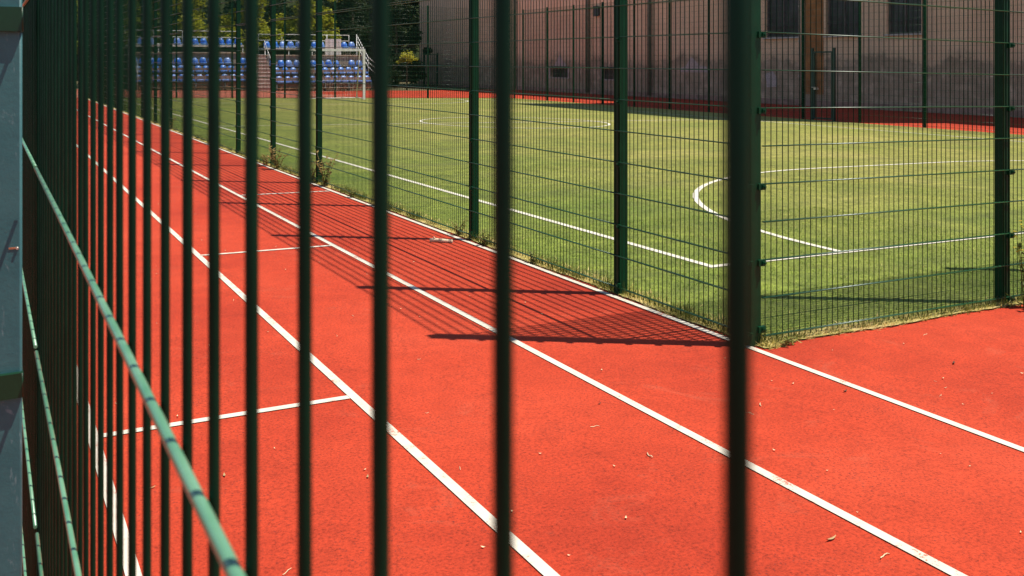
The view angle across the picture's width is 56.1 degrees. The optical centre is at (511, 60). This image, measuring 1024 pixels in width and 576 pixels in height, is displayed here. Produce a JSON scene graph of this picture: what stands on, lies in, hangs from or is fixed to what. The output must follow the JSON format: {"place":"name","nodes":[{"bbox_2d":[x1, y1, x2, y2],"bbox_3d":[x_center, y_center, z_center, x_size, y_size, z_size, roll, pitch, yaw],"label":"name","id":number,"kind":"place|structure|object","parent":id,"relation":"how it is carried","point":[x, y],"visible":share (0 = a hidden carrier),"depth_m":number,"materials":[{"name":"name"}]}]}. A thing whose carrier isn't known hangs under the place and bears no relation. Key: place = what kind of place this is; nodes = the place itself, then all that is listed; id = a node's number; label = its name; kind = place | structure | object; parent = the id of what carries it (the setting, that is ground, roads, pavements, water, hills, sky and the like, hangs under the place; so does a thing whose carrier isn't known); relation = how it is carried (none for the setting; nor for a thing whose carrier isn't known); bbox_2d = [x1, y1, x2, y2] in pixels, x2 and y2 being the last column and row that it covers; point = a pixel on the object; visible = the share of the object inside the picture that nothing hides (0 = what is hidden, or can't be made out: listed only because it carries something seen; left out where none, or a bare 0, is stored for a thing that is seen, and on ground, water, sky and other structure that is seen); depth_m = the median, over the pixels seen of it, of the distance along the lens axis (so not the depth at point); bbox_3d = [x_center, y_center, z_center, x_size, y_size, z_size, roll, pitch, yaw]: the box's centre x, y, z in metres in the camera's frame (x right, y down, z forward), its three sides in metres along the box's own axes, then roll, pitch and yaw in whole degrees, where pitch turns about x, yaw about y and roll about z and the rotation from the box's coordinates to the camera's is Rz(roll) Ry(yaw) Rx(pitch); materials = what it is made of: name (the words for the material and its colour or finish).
{"place":"outdoors","nodes":[
{"label":"outdoors","id":0,"kind":"place"},
{"bbox_2d":[77,79,488,90],"bbox_3d":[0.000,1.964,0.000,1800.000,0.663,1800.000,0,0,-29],"label":"ground","id":1,"kind":"structure","parent":0,"point":[446,87],"depth_m":80.32,"materials":[{"name":"soil"}]},
{"bbox_2d":[77,1,139,53],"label":"tree","id":2,"kind":"object","parent":1,"relation":"on","point":[127,24],"visible":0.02,"depth_m":66.20,"materials":[{"name":"green plant"}]},
{"bbox_2d":[127,30,243,89],"bbox_3d":[-21.383,-0.031,63.736,7.657,4.022,5.324,0,0,-29],"label":"grandstand","id":3,"kind":"object","parent":1,"relation":"on","point":[203,64],"visible":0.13,"depth_m":63.74,"materials":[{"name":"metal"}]},
{"bbox_2d":[177,0,234,43],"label":"tree","id":4,"kind":"object","parent":1,"relation":"on","point":[193,21],"visible":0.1,"depth_m":67.68,"materials":[{"name":"green plant"}]},
{"bbox_2d":[77,0,418,78],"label":"woodland","id":5,"kind":"object","parent":1,"relation":"on","point":[416,14],"visible":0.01,"depth_m":100.53,"materials":[{"name":"green plant"}]},
{"bbox_2d":[203,0,292,38],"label":"tree","id":6,"kind":"object","parent":1,"relation":"on","point":[289,14],"visible":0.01,"depth_m":78.34,"materials":[{"name":"green plant"}]},
{"bbox_2d":[220,0,290,51],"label":"tree","id":7,"kind":"object","parent":1,"relation":"on","point":[243,22],"visible":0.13,"depth_m":70.29,"materials":[{"name":"green plant"}]},
{"bbox_2d":[278,0,341,41],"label":"tree","id":8,"kind":"object","parent":1,"relation":"on","point":[290,28],"visible":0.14,"depth_m":71.94,"materials":[{"name":"green plant"}]},
{"bbox_2d":[139,0,513,97],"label":"fence","id":9,"kind":"object","parent":1,"relation":"on","point":[346,47],"visible":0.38,"depth_m":51.83,"materials":[{"name":"metal"}]},
{"bbox_2d":[314,0,364,54],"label":"tree","id":10,"kind":"object","parent":1,"relation":"on","point":[350,21],"visible":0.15,"depth_m":77.59,"materials":[{"name":"green plant"}]},
{"bbox_2d":[325,0,370,53],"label":"tree","id":11,"kind":"object","parent":1,"relation":"on","point":[355,20],"visible":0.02,"depth_m":83.64,"materials":[{"name":"green plant"}]},
{"bbox_2d":[0,0,751,575],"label":"fence","id":12,"kind":"object","parent":1,"relation":"on","point":[50,292],"visible":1,"depth_m":0.40,"materials":[{"name":"metal"}]},
{"bbox_2d":[351,25,405,87],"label":"bush","id":13,"kind":"object","parent":1,"relation":"on","point":[396,80],"visible":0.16,"depth_m":76.79,"materials":[{"name":"green plant"}]},
{"bbox_2d":[350,0,406,54],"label":"tree","id":14,"kind":"object","parent":1,"relation":"on","point":[355,14],"visible":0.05,"depth_m":92.06,"materials":[{"name":"green plant"}]},
{"bbox_2d":[395,51,417,89],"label":"yellow shrub","id":15,"kind":"object","parent":1,"relation":"on","point":[406,62],"visible":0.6,"depth_m":73.33,"materials":[{"name":"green plant"}]},
{"bbox_2d":[390,0,431,86],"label":"tree","id":16,"kind":"object","parent":1,"relation":"on","point":[397,42],"visible":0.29,"depth_m":82.78,"materials":[{"name":"green plant"}]},
{"bbox_2d":[424,53,437,86],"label":"metal gate","id":17,"kind":"structure","parent":1,"relation":"on","point":[433,69],"depth_m":84.57,"materials":[{"name":"metal"}]},
{"bbox_2d":[418,0,1023,117],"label":"pink building","id":18,"kind":"structure","parent":1,"relation":"on","point":[446,73],"depth_m":49.22,"materials":[{"name":"paint"}]},
{"bbox_2d":[549,66,567,78],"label":"window","id":19,"kind":"structure","parent":18,"relation":"in","point":[549,66],"depth_m":68.57,"materials":[{"name":"glass"}]},
{"bbox_2d":[600,67,613,80],"bbox_3d":[6.389,0.890,63.126,0.350,0.900,1.650,0,0,-29],"label":"window","id":20,"kind":"structure","parent":18,"relation":"in","point":[610,70],"depth_m":63.21,"materials":[{"name":"glass"}]},
{"bbox_2d":[762,0,798,38],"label":"window","id":21,"kind":"structure","parent":18,"relation":"in","point":[779,2],"depth_m":49.52,"materials":[{"name":"black glass"}]},
{"bbox_2d":[823,0,857,37],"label":"window","id":22,"kind":"structure","parent":18,"relation":"in","point":[842,6],"depth_m":46.01,"materials":[{"name":"black glass"}]},
{"bbox_2d":[883,0,921,35],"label":"window","id":23,"kind":"structure","parent":18,"relation":"in","point":[895,1],"depth_m":42.96,"materials":[{"name":"black glass"}]},
{"bbox_2d":[77,89,1023,575],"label":"running track","id":24,"kind":"structure","parent":0,"point":[883,465],"depth_m":4.78,"materials":[{"name":"red rubber"}]},
{"bbox_2d":[77,89,347,97],"bbox_3d":[-22.491,1.846,53.631,24.200,0.472,15.350,0,0,-29],"label":"faded apron","id":25,"kind":"object","parent":24,"relation":"on","point":[291,96],"depth_m":54.69,"materials":[{"name":"red rubber"}]},
{"bbox_2d":[259,43,268,90],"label":"steps","id":26,"kind":"structure","parent":25,"relation":"on","point":[262,73],"depth_m":64.78,"materials":[{"name":"white paint"}]},
{"bbox_2d":[104,191,348,436],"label":"lane marks","id":27,"kind":"object","parent":24,"relation":"on","point":[260,410],"visible":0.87,"depth_m":4.82,"materials":[{"name":"paint"}]},
{"bbox_2d":[259,34,370,90],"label":"grandstand","id":28,"kind":"object","parent":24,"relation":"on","point":[290,63],"visible":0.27,"depth_m":67.70,"materials":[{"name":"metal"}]},
{"bbox_2d":[430,237,452,242],"bbox_3d":[-0.701,1.780,9.515,0.233,0.059,0.046,1,0,9],"label":"stick","id":29,"kind":"object","parent":24,"relation":"on","point":[434,239],"visible":1,"depth_m":9.50,"materials":[{"name":"beige wood"}]},
{"bbox_2d":[77,95,1023,575],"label":"lane lines","id":30,"kind":"object","parent":24,"relation":"on","point":[521,547],"visible":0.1,"depth_m":4.75,"materials":[{"name":"paint"}]},
{"bbox_2d":[523,0,1023,132],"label":"fence","id":31,"kind":"object","parent":24,"relation":"on","point":[573,47],"visible":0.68,"depth_m":38.31,"materials":[{"name":"green paint"}]},
{"bbox_2d":[811,48,835,120],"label":"metal gate","id":32,"kind":"structure","parent":31,"relation":"attached to","point":[813,84],"depth_m":36.00,"materials":[{"name":"metal"}]},
{"bbox_2d":[777,334,795,345],"bbox_3d":[1.750,1.798,6.117,0.108,0.084,0.152,0,0,37],"label":"weed plant","id":33,"kind":"object","parent":24,"relation":"on","point":[788,340],"visible":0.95,"depth_m":6.12,"materials":[{"name":"green plant"}]},
{"bbox_2d":[1011,220,1023,306],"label":"weed plant","id":34,"kind":"object","parent":24,"relation":"on","point":[1019,245],"visible":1,"depth_m":7.24,"materials":[{"name":"green plant"}]},
{"bbox_2d":[89,99,1022,350],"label":"dry verge","id":35,"kind":"structure","parent":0,"point":[856,329],"depth_m":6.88,"materials":[{"name":"green plant"}]},
{"bbox_2d":[259,151,267,165],"bbox_3d":[-4.261,1.697,16.487,0.194,0.276,0.225,0,0,44],"label":"weed plant","id":36,"kind":"object","parent":35,"relation":"on","point":[264,159],"visible":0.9,"depth_m":16.47,"materials":[{"name":"green plant"}]},
{"bbox_2d":[267,145,289,168],"bbox_3d":[-3.896,1.625,15.947,0.394,0.422,0.328,0,0,-29],"label":"weed plant","id":37,"kind":"object","parent":35,"relation":"on","point":[275,162],"visible":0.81,"depth_m":15.93,"materials":[{"name":"green plant"}]},
{"bbox_2d":[314,150,339,185],"bbox_3d":[-2.685,1.566,13.752,0.394,0.539,0.346,0,0,3],"label":"weed plant","id":38,"kind":"object","parent":35,"relation":"on","point":[324,175],"visible":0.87,"depth_m":13.77,"materials":[{"name":"green plant"}]},
{"bbox_2d":[344,188,356,197],"bbox_3d":[-2.106,1.761,12.659,0.178,0.151,0.192,0,0,18],"label":"weed plant","id":39,"kind":"object","parent":35,"relation":"on","point":[351,193],"visible":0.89,"depth_m":12.64,"materials":[{"name":"green plant"}]},
{"bbox_2d":[88,0,766,346],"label":"fence","id":40,"kind":"object","parent":35,"relation":"on","point":[620,161],"visible":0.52,"depth_m":9.64,"materials":[{"name":"green metal"}]},
{"bbox_2d":[451,217,467,235],"bbox_3d":[-0.530,1.729,9.945,0.190,0.213,0.202,0,0,-11],"label":"weed plant","id":41,"kind":"object","parent":35,"relation":"on","point":[457,229],"visible":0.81,"depth_m":9.93,"materials":[{"name":"green plant"}]},
{"bbox_2d":[477,230,491,245],"bbox_3d":[-0.279,1.748,9.397,0.154,0.177,0.242,0,0,-29],"label":"weed plant","id":42,"kind":"object","parent":35,"relation":"on","point":[482,239],"visible":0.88,"depth_m":9.38,"materials":[{"name":"green plant"}]},
{"bbox_2d":[529,250,537,263],"bbox_3d":[0.186,1.764,8.545,0.082,0.142,0.149,0,0,-29],"label":"weed plant","id":43,"kind":"object","parent":35,"relation":"on","point":[533,259],"visible":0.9,"depth_m":8.55,"materials":[{"name":"green plant"}]},
{"bbox_2d":[755,292,1022,346],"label":"verge grass","id":44,"kind":"structure","parent":35,"relation":"on","point":[857,326],"depth_m":6.67,"materials":[{"name":"plant"}]},
{"bbox_2d":[762,0,1023,339],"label":"fence","id":45,"kind":"object","parent":35,"relation":"on","point":[1002,234],"visible":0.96,"depth_m":6.89,"materials":[{"name":"metal"}]},
{"bbox_2d":[127,98,1023,339],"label":"pitch turf","id":46,"kind":"structure","parent":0,"point":[880,155],"depth_m":14.13,"materials":[{"name":"green plant"}]},
{"bbox_2d":[314,49,364,98],"bbox_3d":[-9.419,0.791,50.116,3.280,2.740,1.190,0,0,-29],"label":"football goal","id":47,"kind":"object","parent":46,"relation":"on","point":[351,69],"visible":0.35,"depth_m":50.34,"materials":[{"name":"white paint"}]},
{"bbox_2d":[139,99,1023,266],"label":"pitch lines","id":48,"kind":"object","parent":46,"relation":"on","point":[695,195],"visible":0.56,"depth_m":11.51,"materials":[{"name":"paint"}]},
{"bbox_2d":[351,157,991,325],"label":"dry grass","id":49,"kind":"structure","parent":46,"relation":"on","point":[721,256],"depth_m":9.56,"materials":[{"name":"plant"}]}
]}

